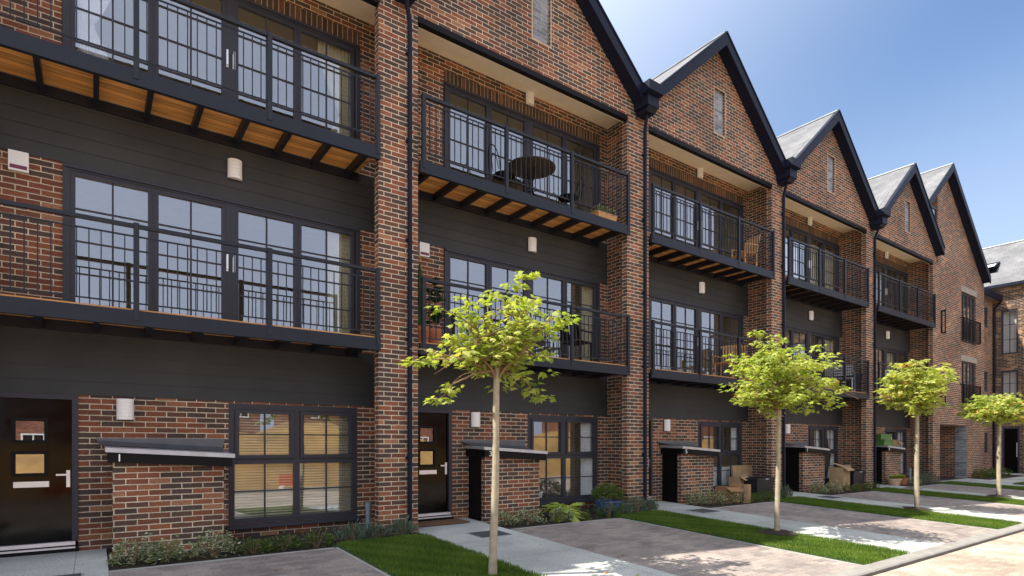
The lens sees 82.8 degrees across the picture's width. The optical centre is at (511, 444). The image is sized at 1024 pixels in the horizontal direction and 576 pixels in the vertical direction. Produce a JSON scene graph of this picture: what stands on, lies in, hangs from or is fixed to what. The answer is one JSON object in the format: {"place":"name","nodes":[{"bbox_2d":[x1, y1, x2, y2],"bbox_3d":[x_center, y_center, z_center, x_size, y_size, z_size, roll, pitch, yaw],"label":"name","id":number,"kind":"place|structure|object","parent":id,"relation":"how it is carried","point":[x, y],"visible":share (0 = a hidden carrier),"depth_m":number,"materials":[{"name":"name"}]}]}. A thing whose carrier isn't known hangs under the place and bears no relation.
{"place":"outdoors","nodes":[
{"label":"outdoors","id":0,"kind":"place"},
{"bbox_2d":[0,548,108,575],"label":"path","id":1,"kind":"structure","parent":0,"point":[92,562],"depth_m":6.85,"materials":[{"name":"grey concrete"}]},
{"bbox_2d":[109,549,383,575],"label":"driveway","id":2,"kind":"structure","parent":0,"point":[331,562],"depth_m":6.93,"materials":[{"name":"grey concrete"}]},
{"bbox_2d":[106,477,962,570],"bbox_3d":[-3.281,1.546,5.621,74.000,0.306,6.240,0,0,-36],"label":"planting bed","id":3,"kind":"object","parent":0,"point":[117,566],"depth_m":8.69,"materials":[{"name":"soil"}]},
{"bbox_2d":[105,532,163,565],"bbox_3d":[-4.556,1.262,7.062,0.635,0.386,0.474,0,0,-36],"label":"variegated shrub","id":4,"kind":"object","parent":3,"relation":"on","point":[135,548],"visible":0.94,"depth_m":7.01,"materials":[{"name":"green plant"}]},
{"bbox_2d":[145,534,192,564],"bbox_3d":[-4.253,1.280,7.191,0.528,0.357,0.419,0,0,-36],"label":"variegated shrub","id":5,"kind":"object","parent":3,"relation":"on","point":[165,551],"visible":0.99,"depth_m":7.14,"materials":[{"name":"green plant"}]},
{"bbox_2d":[187,529,245,557],"bbox_3d":[-3.846,1.274,7.531,0.676,0.367,0.625,0,0,-36],"label":"variegated shrub","id":6,"kind":"object","parent":3,"relation":"on","point":[217,542],"visible":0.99,"depth_m":7.47,"materials":[{"name":"green plant"}]},
{"bbox_2d":[109,547,334,571],"bbox_3d":[-3.517,1.464,7.334,2.576,0.062,0.045,0,0,-36],"label":"edging","id":7,"kind":"object","parent":3,"relation":"on","point":[218,560],"visible":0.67,"depth_m":7.21,"materials":[{"name":"concrete"}]},
{"bbox_2d":[230,534,276,555],"bbox_3d":[-3.460,1.325,7.748,0.590,0.269,0.536,0,0,-36],"label":"box shrub","id":8,"kind":"object","parent":3,"relation":"on","point":[256,542],"visible":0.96,"depth_m":7.71,"materials":[{"name":"green plant"}]},
{"bbox_2d":[263,531,300,550],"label":"box shrub","id":9,"kind":"object","parent":3,"relation":"on","point":[289,541],"visible":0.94,"depth_m":7.97,"materials":[{"name":"green plant"}]},
{"bbox_2d":[292,527,334,548],"bbox_3d":[-2.782,1.313,8.206,0.661,0.295,0.553,0,0,-36],"label":"box shrub","id":10,"kind":"object","parent":3,"relation":"on","point":[312,537],"visible":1,"depth_m":8.16,"materials":[{"name":"green plant"}]},
{"bbox_2d":[331,517,369,540],"bbox_3d":[-2.378,1.273,8.683,0.601,0.364,0.437,0,0,-62],"label":"lavender","id":11,"kind":"object","parent":3,"relation":"on","point":[348,529],"visible":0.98,"depth_m":8.60,"materials":[{"name":"green plant"}]},
{"bbox_2d":[365,502,370,528],"bbox_3d":[-2.354,1.194,9.518,0.097,0.500,0.097,0,0,-36],"label":"vent pipe","id":12,"kind":"object","parent":3,"relation":"on","point":[368,511],"visible":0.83,"depth_m":9.48,"materials":[{"name":"grey metal"}]},
{"bbox_2d":[357,518,391,537],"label":"lavender","id":13,"kind":"object","parent":3,"relation":"on","point":[378,527],"visible":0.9,"depth_m":8.84,"materials":[{"name":"green plant"}]},
{"bbox_2d":[386,515,418,535],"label":"lavender","id":14,"kind":"object","parent":3,"relation":"on","point":[402,529],"visible":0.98,"depth_m":9.10,"materials":[{"name":"green plant"}]},
{"bbox_2d":[334,532,548,575],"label":"lawn grass","id":15,"kind":"structure","parent":3,"relation":"on","point":[428,552],"depth_m":7.51,"materials":[{"name":"green plant"}]},
{"bbox_2d":[398,271,581,575],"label":"maple tree","id":16,"kind":"object","parent":15,"relation":"on","point":[507,346],"visible":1,"depth_m":6.74,"materials":[{"name":"green plant"}]},
{"bbox_2d":[489,506,521,525],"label":"variegated shrub","id":17,"kind":"object","parent":3,"relation":"on","point":[506,521],"visible":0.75,"depth_m":10.29,"materials":[{"name":"green plant"}]},
{"bbox_2d":[512,506,546,524],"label":"variegated shrub","id":18,"kind":"object","parent":3,"relation":"on","point":[536,516],"visible":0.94,"depth_m":10.56,"materials":[{"name":"green plant"}]},
{"bbox_2d":[549,505,574,521],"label":"variegated shrub","id":19,"kind":"object","parent":3,"relation":"on","point":[553,515],"visible":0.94,"depth_m":10.78,"materials":[{"name":"green plant"}]},
{"bbox_2d":[540,502,585,521],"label":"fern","id":20,"kind":"object","parent":3,"relation":"on","point":[562,506],"visible":0.7,"depth_m":11.00,"materials":[{"name":"green plant"}]},
{"bbox_2d":[510,518,618,529],"bbox_3d":[1.020,1.464,10.602,2.576,0.062,0.045,0,0,-36],"label":"edging","id":21,"kind":"object","parent":3,"relation":"on","point":[562,523],"visible":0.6,"depth_m":10.52,"materials":[{"name":"concrete"}]},
{"bbox_2d":[590,482,624,515],"bbox_3d":[1.968,1.109,11.938,0.684,0.658,0.646,0,0,-15],"label":"potted plant","id":22,"kind":"object","parent":3,"relation":"on","point":[597,501],"visible":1,"depth_m":11.79,"materials":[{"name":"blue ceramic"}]},
{"bbox_2d":[592,501,622,518],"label":"box shrub","id":23,"kind":"object","parent":3,"relation":"on","point":[608,511],"visible":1,"depth_m":11.44,"materials":[{"name":"green plant"}]},
{"bbox_2d":[614,499,632,513],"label":"lavender","id":24,"kind":"object","parent":3,"relation":"on","point":[626,508],"visible":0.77,"depth_m":11.74,"materials":[{"name":"green plant"}]},
{"bbox_2d":[621,495,647,511],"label":"lavender","id":25,"kind":"object","parent":3,"relation":"on","point":[642,503],"visible":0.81,"depth_m":12.17,"materials":[{"name":"green plant"}]},
{"bbox_2d":[640,496,658,510],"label":"lavender","id":26,"kind":"object","parent":3,"relation":"on","point":[650,505],"visible":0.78,"depth_m":12.44,"materials":[{"name":"green plant"}]},
{"bbox_2d":[685,487,708,504],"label":"variegated shrub","id":27,"kind":"object","parent":3,"relation":"on","point":[689,501],"visible":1,"depth_m":13.73,"materials":[{"name":"green plant"}]},
{"bbox_2d":[701,485,727,504],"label":"variegated shrub","id":28,"kind":"object","parent":3,"relation":"on","point":[713,497],"visible":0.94,"depth_m":13.89,"materials":[{"name":"green plant"}]},
{"bbox_2d":[715,483,743,502],"bbox_3d":[5.474,1.214,14.473,0.650,0.440,0.480,0,0,-30],"label":"carton","id":29,"kind":"object","parent":3,"relation":"on","point":[735,487],"visible":0.69,"depth_m":14.36,"materials":[{"name":"cardboard"}]},
{"bbox_2d":[721,486,744,503],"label":"variegated shrub","id":30,"kind":"object","parent":3,"relation":"on","point":[733,496],"visible":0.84,"depth_m":14.14,"materials":[{"name":"green plant"}]},
{"bbox_2d":[729,474,747,497],"bbox_3d":[6.109,1.101,15.464,0.530,0.620,0.440,0,-3,-44],"label":"carton","id":31,"kind":"object","parent":3,"relation":"on","point":[737,478],"visible":0.45,"depth_m":15.33,"materials":[{"name":"cardboard"}]},
{"bbox_2d":[731,465,752,476],"bbox_3d":[6.372,0.816,16.088,0.920,0.480,0.050,0,-7,-36],"label":"flat carton","id":32,"kind":"object","parent":31,"relation":"on","point":[740,469],"visible":0.53,"depth_m":16.07,"materials":[{"name":"cardboard"}]},
{"bbox_2d":[619,518,861,565],"bbox_3d":[3.391,1.556,9.559,0.048,0.242,4.450,0,0,-36],"label":"edging","id":33,"kind":"object","parent":3,"relation":"on","point":[747,543],"visible":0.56,"depth_m":9.07,"materials":[{"name":"concrete"}]},
{"bbox_2d":[744,484,750,502],"bbox_3d":[5.846,1.219,14.440,0.120,0.450,0.160,0,0,43],"label":"carton strip","id":34,"kind":"object","parent":3,"relation":"on","point":[747,490],"visible":1,"depth_m":14.39,"materials":[{"name":"cardboard"}]},
{"bbox_2d":[743,476,774,498],"bbox_3d":[6.545,1.147,15.504,0.870,0.540,0.562,0,0,-36],"label":"recycling box","id":35,"kind":"object","parent":3,"relation":"on","point":[758,484],"visible":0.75,"depth_m":15.25,"materials":[{"name":"black plastic"}]},
{"bbox_2d":[612,509,909,564],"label":"lawn grass","id":36,"kind":"structure","parent":3,"relation":"on","point":[844,550],"depth_m":9.46,"materials":[{"name":"green plant"}]},
{"bbox_2d":[758,529,797,535],"bbox_3d":[4.512,1.486,9.948,0.640,0.053,0.603,0,0,-1],"label":"tree pit","id":37,"kind":"object","parent":36,"relation":"on","point":[775,532],"visible":0.94,"depth_m":9.85,"materials":[{"name":"metal"}]},
{"bbox_2d":[718,330,857,530],"bbox_3d":[4.477,-0.166,9.844,2.283,3.525,2.054,0,0,-36],"label":"maple tree","id":38,"kind":"object","parent":37,"relation":"in","point":[766,396],"visible":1,"depth_m":9.70,"materials":[{"name":"green plant"}]},
{"bbox_2d":[806,479,828,493],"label":"variegated shrub","id":39,"kind":"object","parent":3,"relation":"on","point":[817,488],"visible":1,"depth_m":17.00,"materials":[{"name":"green plant"}]},
{"bbox_2d":[829,462,855,490],"bbox_3d":[10.442,0.984,18.336,0.900,0.900,0.560,0,0,-43],"label":"torn carton","id":40,"kind":"object","parent":3,"relation":"on","point":[839,473],"visible":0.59,"depth_m":18.11,"materials":[{"name":"cardboard"}]},
{"bbox_2d":[850,470,865,488],"bbox_3d":[11.088,1.132,18.950,0.950,0.560,0.562,0,0,-36],"label":"recycling box","id":41,"kind":"object","parent":3,"relation":"on","point":[856,476],"visible":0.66,"depth_m":18.65,"materials":[{"name":"black plastic"}]},
{"bbox_2d":[780,502,997,529],"bbox_3d":[7.927,1.556,12.828,0.048,0.242,4.450,0,0,-36],"label":"edging","id":42,"kind":"object","parent":3,"relation":"on","point":[894,516],"visible":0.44,"depth_m":12.37,"materials":[{"name":"concrete"}]},
{"bbox_2d":[887,474,901,485],"bbox_3d":[13.277,1.240,20.189,0.473,0.388,0.430,0,0,-36],"label":"clay pot","id":43,"kind":"object","parent":3,"relation":"on","point":[893,480],"visible":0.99,"depth_m":20.08,"materials":[{"name":"ceramic"}]},
{"bbox_2d":[768,496,1021,528],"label":"lawn grass","id":44,"kind":"structure","parent":3,"relation":"on","point":[939,516],"depth_m":12.87,"materials":[{"name":"green plant"}]},
{"bbox_2d":[902,506,932,509],"bbox_3d":[9.503,1.483,13.655,0.606,0.053,0.640,0,0,19],"label":"tree pit","id":45,"kind":"object","parent":44,"relation":"on","point":[915,508],"visible":0.94,"depth_m":13.51,"materials":[{"name":"soil"}]},
{"bbox_2d":[872,359,959,509],"bbox_3d":[9.353,-0.191,13.555,1.768,3.568,1.782,0,0,36],"label":"maple tree","id":46,"kind":"object","parent":45,"relation":"in","point":[917,400],"visible":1,"depth_m":13.45,"materials":[{"name":"green plant"}]},
{"bbox_2d":[868,487,1023,504],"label":"lawn grass","id":47,"kind":"structure","parent":3,"relation":"on","point":[965,496],"depth_m":16.75,"materials":[{"name":"green plant"}]},
{"bbox_2d":[936,480,1023,489],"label":"lawn grass","id":48,"kind":"structure","parent":3,"relation":"on","point":[984,484],"depth_m":20.74,"materials":[{"name":"green plant"}]},
{"bbox_2d":[416,517,676,575],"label":"path","id":49,"kind":"structure","parent":0,"point":[523,551],"depth_m":8.03,"materials":[{"name":"grey concrete"}]},
{"bbox_2d":[418,519,469,526],"bbox_3d":[-1.318,1.381,10.277,1.070,0.018,0.460,0,0,-36],"label":"doormat","id":50,"kind":"object","parent":49,"relation":"on","point":[436,522],"visible":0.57,"depth_m":10.22,"materials":[{"name":"brown fabric"}]},
{"bbox_2d":[467,530,512,537],"bbox_3d":[-0.361,1.444,9.401,0.600,0.008,0.480,0,2,-36],"label":"manhole cover","id":51,"kind":"object","parent":49,"relation":"on","point":[483,534],"visible":0.78,"depth_m":9.37,"materials":[{"name":"metal"}]},
{"bbox_2d":[514,519,857,575],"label":"driveway","id":52,"kind":"structure","parent":0,"point":[675,552],"depth_m":8.44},
{"bbox_2d":[651,501,944,552],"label":"path","id":53,"kind":"structure","parent":0,"point":[910,545],"depth_m":10.64,"materials":[{"name":"grey concrete"}]},
{"bbox_2d":[599,0,1023,247],"label":"sky","id":54,"kind":"structure","parent":0,"point":[930,84],"materials":[{"name":"blue"}]},
{"bbox_2d":[713,502,993,542],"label":"driveway","id":55,"kind":"structure","parent":0,"point":[921,530],"depth_m":11.61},
{"bbox_2d":[787,491,1023,522],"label":"path","id":56,"kind":"structure","parent":0,"point":[1014,518],"depth_m":14.13,"materials":[{"name":"grey concrete"}]},
{"bbox_2d":[836,491,1023,515],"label":"driveway","id":57,"kind":"structure","parent":0,"point":[1008,509],"depth_m":15.29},
{"bbox_2d":[872,531,1023,575],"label":"road","id":58,"kind":"structure","parent":0,"point":[1003,556],"depth_m":8.17,"materials":[{"name":"beige concrete"}]},
{"bbox_2d":[866,530,1023,575],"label":"gutter joint","id":59,"kind":"object","parent":58,"relation":"on","point":[940,554],"depth_m":8.66,"materials":[{"name":"concrete"}]},
{"bbox_2d":[877,484,1023,499],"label":"path","id":60,"kind":"structure","parent":0,"point":[949,491],"depth_m":18.39,"materials":[{"name":"grey concrete"}]},
{"bbox_2d":[986,494,1011,496],"bbox_3d":[14.239,1.484,17.003,0.576,0.053,0.671,0,0,32],"label":"tree pit","id":61,"kind":"object","parent":60,"relation":"on","point":[998,495],"visible":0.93,"depth_m":16.86,"materials":[{"name":"soil"}]},
{"bbox_2d":[951,393,1023,496],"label":"maple tree","id":62,"kind":"object","parent":61,"relation":"in","point":[1000,412],"visible":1,"depth_m":16.90,"materials":[{"name":"green plant"}]},
{"bbox_2d":[919,484,1023,496],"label":"driveway","id":63,"kind":"structure","parent":0,"point":[1020,493],"depth_m":19.29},
{"bbox_2d":[940,476,1023,485],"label":"pavement","id":64,"kind":"structure","parent":0,"point":[1008,481],"depth_m":23.16,"materials":[{"name":"grey concrete"}]},
{"bbox_2d":[970,474,1023,479],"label":"planting bed","id":65,"kind":"object","parent":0,"point":[993,477],"visible":0.35,"depth_m":25.27,"materials":[{"name":"soil"}]},
{"bbox_2d":[982,239,1023,473],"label":"cross building","id":66,"kind":"structure","parent":0,"point":[1005,262],"depth_m":28.77,"materials":[{"name":"brick"}]},
{"bbox_2d":[1001,309,1017,354],"bbox_3d":[24.562,-5.546,28.672,0.070,2.200,0.670,0,0,-36],"label":"window","id":67,"kind":"structure","parent":66,"relation":"in","point":[1002,312],"depth_m":28.66,"materials":[{"name":"paint"}]},
{"bbox_2d":[1001,370,1017,407],"bbox_3d":[24.562,-2.691,28.672,0.070,1.910,0.670,0,0,-36],"label":"window","id":68,"kind":"structure","parent":66,"relation":"in","point":[1002,372],"depth_m":28.66,"materials":[{"name":"paint"}]},
{"bbox_2d":[1002,427,1019,472],"bbox_3d":[24.580,0.289,28.621,0.100,2.250,0.665,0,0,-36],"label":"entrance door","id":69,"kind":"structure","parent":66,"relation":"in","point":[1010,436],"depth_m":28.61,"materials":[{"name":"paint"}]},
{"label":"ground","id":70,"kind":"structure","parent":0,"visible":0},
{"bbox_2d":[0,0,417,557],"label":"terraced house","id":71,"kind":"structure","parent":70,"relation":"on","point":[208,264],"depth_m":8.58,"materials":[{"name":"red brick"}]},
{"bbox_2d":[0,392,78,557],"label":"front door","id":72,"kind":"structure","parent":71,"relation":"in","point":[39,431],"depth_m":7.39,"materials":[{"name":"paint"}]},
{"bbox_2d":[63,162,359,334],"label":"glazed doors","id":73,"kind":"structure","parent":71,"relation":"in","point":[341,248],"depth_m":8.63,"materials":[{"name":"paint"}]},
{"bbox_2d":[63,0,359,139],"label":"glazed doors","id":74,"kind":"structure","parent":71,"relation":"in","point":[229,8],"depth_m":8.74,"materials":[{"name":"paint"}]},
{"bbox_2d":[225,403,360,529],"bbox_3d":[-3.417,0.324,9.227,2.060,1.880,0.190,0,0,-36],"label":"window","id":75,"kind":"structure","parent":71,"relation":"in","point":[296,414],"depth_m":9.20,"materials":[{"name":"paint"}]},
{"bbox_2d":[335,547,389,575],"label":"edging","id":76,"kind":"object","parent":70,"relation":"on","point":[363,562],"visible":0.55,"depth_m":7.27,"materials":[{"name":"concrete"}]},
{"bbox_2d":[399,0,663,521],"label":"terraced house","id":77,"kind":"structure","parent":70,"relation":"on","point":[567,90],"depth_m":11.71,"materials":[{"name":"red brick"}]},
{"bbox_2d":[418,264,428,341],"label":"potted plant","id":78,"kind":"object","parent":77,"relation":"on","point":[419,306],"visible":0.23,"depth_m":9.87,"materials":[{"name":"plant"}]},
{"bbox_2d":[418,409,453,521],"bbox_3d":[-1.566,0.409,10.570,1.070,2.110,0.175,0,0,-36],"label":"front door","id":79,"kind":"structure","parent":77,"relation":"in","point":[434,425],"depth_m":10.70,"materials":[{"name":"paint"}]},
{"bbox_2d":[426,277,446,343],"bbox_3d":[-1.344,-2.296,10.120,0.460,1.236,0.469,0,0,-36],"label":"potted plant","id":80,"kind":"object","parent":77,"relation":"on","point":[433,330],"visible":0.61,"depth_m":10.09,"materials":[{"name":"green plant"}]},
{"bbox_2d":[488,144,516,189],"bbox_3d":[-0.193,-5.124,11.019,0.559,0.953,0.439,0,0,-42],"label":"bistro chair","id":81,"kind":"object","parent":77,"relation":"on","point":[502,175],"visible":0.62,"depth_m":10.96,"materials":[{"name":"black paint"}]},
{"bbox_2d":[443,81,599,209],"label":"glazed doors","id":82,"kind":"structure","parent":77,"relation":"in","point":[528,122],"depth_m":11.73,"materials":[{"name":"paint"}]},
{"bbox_2d":[444,248,599,361],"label":"glazed doors","id":83,"kind":"structure","parent":77,"relation":"in","point":[489,263],"depth_m":12.10,"materials":[{"name":"paint"}]},
{"bbox_2d":[509,156,555,195],"bbox_3d":[0.382,-5.032,11.366,0.966,0.779,0.920,0,0,-36],"label":"bistro table","id":84,"kind":"object","parent":77,"relation":"on","point":[532,167],"visible":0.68,"depth_m":11.30,"materials":[{"name":"black paint"}]},
{"bbox_2d":[528,414,601,505],"bbox_3d":[1.105,0.324,12.517,2.060,1.880,0.242,0,0,-36],"label":"window","id":85,"kind":"structure","parent":77,"relation":"in","point":[587,454],"depth_m":12.68,"materials":[{"name":"paint"}]},
{"bbox_2d":[558,177,583,208],"bbox_3d":[1.214,-5.124,12.074,0.558,0.953,0.439,0,0,-24],"label":"bistro chair","id":86,"kind":"object","parent":77,"relation":"on","point":[563,200],"visible":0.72,"depth_m":12.03,"materials":[{"name":"black paint"}]},
{"bbox_2d":[559,315,593,360],"bbox_3d":[1.314,-2.148,12.050,0.566,0.940,0.530,0,0,43],"label":"dark chair","id":87,"kind":"object","parent":77,"relation":"on","point":[579,343],"visible":0.48,"depth_m":11.95,"materials":[{"name":"black paint"}]},
{"bbox_2d":[590,203,617,220],"bbox_3d":[1.940,-4.843,12.262,0.699,0.383,0.360,0,0,-36],"label":"flower trough","id":88,"kind":"object","parent":77,"relation":"on","point":[604,214],"visible":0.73,"depth_m":12.15,"materials":[{"name":"brown wood"}]},
{"bbox_2d":[638,31,800,503],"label":"terraced house","id":89,"kind":"structure","parent":70,"relation":"on","point":[722,168],"depth_m":14.89,"materials":[{"name":"red brick"}]},
{"bbox_2d":[649,418,653,501],"bbox_3d":[2.970,0.409,13.839,1.070,2.110,0.175,0,0,-36],"label":"front door","id":90,"kind":"structure","parent":89,"relation":"in","point":[650,419],"depth_m":14.10,"materials":[{"name":"paint"}]},
{"bbox_2d":[649,294,743,378],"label":"glazed doors","id":91,"kind":"structure","parent":89,"relation":"in","point":[698,309],"depth_m":15.12,"materials":[{"name":"paint"}]},
{"bbox_2d":[649,166,743,261],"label":"glazed doors","id":92,"kind":"structure","parent":89,"relation":"in","point":[698,191],"depth_m":15.13,"materials":[{"name":"paint"}]},
{"bbox_2d":[698,421,741,491],"bbox_3d":[5.641,0.324,15.786,2.060,1.880,0.242,0,0,-36],"label":"window","id":93,"kind":"structure","parent":89,"relation":"in","point":[721,474],"depth_m":15.85,"materials":[{"name":"paint"}]},
{"bbox_2d":[713,344,741,376],"bbox_3d":[5.612,-2.148,15.148,0.566,0.940,0.530,0,0,43],"label":"wooden chair","id":94,"kind":"object","parent":89,"relation":"on","point":[726,358],"visible":0.41,"depth_m":15.28,"materials":[{"name":"brown wood"}]},
{"bbox_2d":[731,234,760,265],"bbox_3d":[6.290,-5.121,15.621,0.530,0.940,0.566,0,0,-19],"label":"wooden chair","id":95,"kind":"object","parent":89,"relation":"on","point":[741,257],"visible":0.62,"depth_m":15.54,"materials":[{"name":"brown wood"}]},
{"bbox_2d":[776,109,890,492],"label":"terraced house","id":96,"kind":"structure","parent":70,"relation":"on","point":[835,215],"depth_m":18.42,"materials":[{"name":"red brick"}]},
{"bbox_2d":[785,325,839,389],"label":"glazed doors","id":97,"kind":"structure","parent":96,"relation":"in","point":[828,348],"depth_m":19.01,"materials":[{"name":"paint"}]},
{"bbox_2d":[785,223,839,291],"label":"glazed doors","id":98,"kind":"structure","parent":96,"relation":"in","point":[808,236],"depth_m":18.83,"materials":[{"name":"paint"}]},
{"bbox_2d":[808,425,837,482],"bbox_3d":[10.178,0.324,19.054,2.060,1.880,0.242,0,0,-36],"label":"window","id":99,"kind":"structure","parent":96,"relation":"in","point":[820,432],"depth_m":19.26,"materials":[{"name":"paint"}]},
{"bbox_2d":[846,374,862,391],"bbox_3d":[11.282,-2.003,19.245,0.682,0.650,0.620,0,0,-36],"label":"storage bin","id":100,"kind":"object","parent":96,"relation":"on","point":[855,382],"visible":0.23,"depth_m":18.97,"materials":[{"name":"paint"}]},
{"bbox_2d":[868,163,944,484],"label":"terraced house","id":101,"kind":"structure","parent":70,"relation":"on","point":[910,246],"depth_m":21.76,"materials":[{"name":"red brick"}]},
{"bbox_2d":[876,345,908,394],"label":"glazed doors","id":102,"kind":"structure","parent":101,"relation":"in","point":[887,358],"depth_m":22.09,"materials":[{"name":"paint"}]},
{"bbox_2d":[876,261,908,313],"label":"glazed doors","id":103,"kind":"structure","parent":101,"relation":"in","point":[884,267],"depth_m":22.23,"materials":[{"name":"paint"}]},
{"bbox_2d":[885,428,908,476],"bbox_3d":[14.714,0.324,22.323,2.060,1.880,0.242,0,0,-36],"label":"window","id":104,"kind":"structure","parent":101,"relation":"in","point":[897,433],"depth_m":22.79,"materials":[{"name":"paint"}]},
{"bbox_2d":[824,523,1023,575],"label":"kerb","id":105,"kind":"structure","parent":70,"relation":"on","point":[876,567],"depth_m":8.60,"materials":[{"name":"concrete"}]},
{"bbox_2d":[920,163,990,478],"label":"gabled block","id":106,"kind":"structure","parent":70,"relation":"on","point":[965,275],"depth_m":23.97,"materials":[{"name":"red brick"}]},
{"bbox_2d":[961,292,973,344],"bbox_3d":[19.183,-5.286,24.540,1.730,2.080,0.070,0,0,-36],"label":"tall window","id":107,"kind":"structure","parent":106,"relation":"in","point":[963,294],"depth_m":24.52,"materials":[{"name":"paint"}]},
{"bbox_2d":[961,361,973,407],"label":"tall window","id":108,"kind":"structure","parent":106,"relation":"in","point":[966,363],"depth_m":24.52,"materials":[{"name":"paint"}]},
{"bbox_2d":[984,287,1002,471],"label":"link block","id":109,"kind":"structure","parent":70,"relation":"on","point":[990,296],"depth_m":28.84,"materials":[{"name":"red brick"}]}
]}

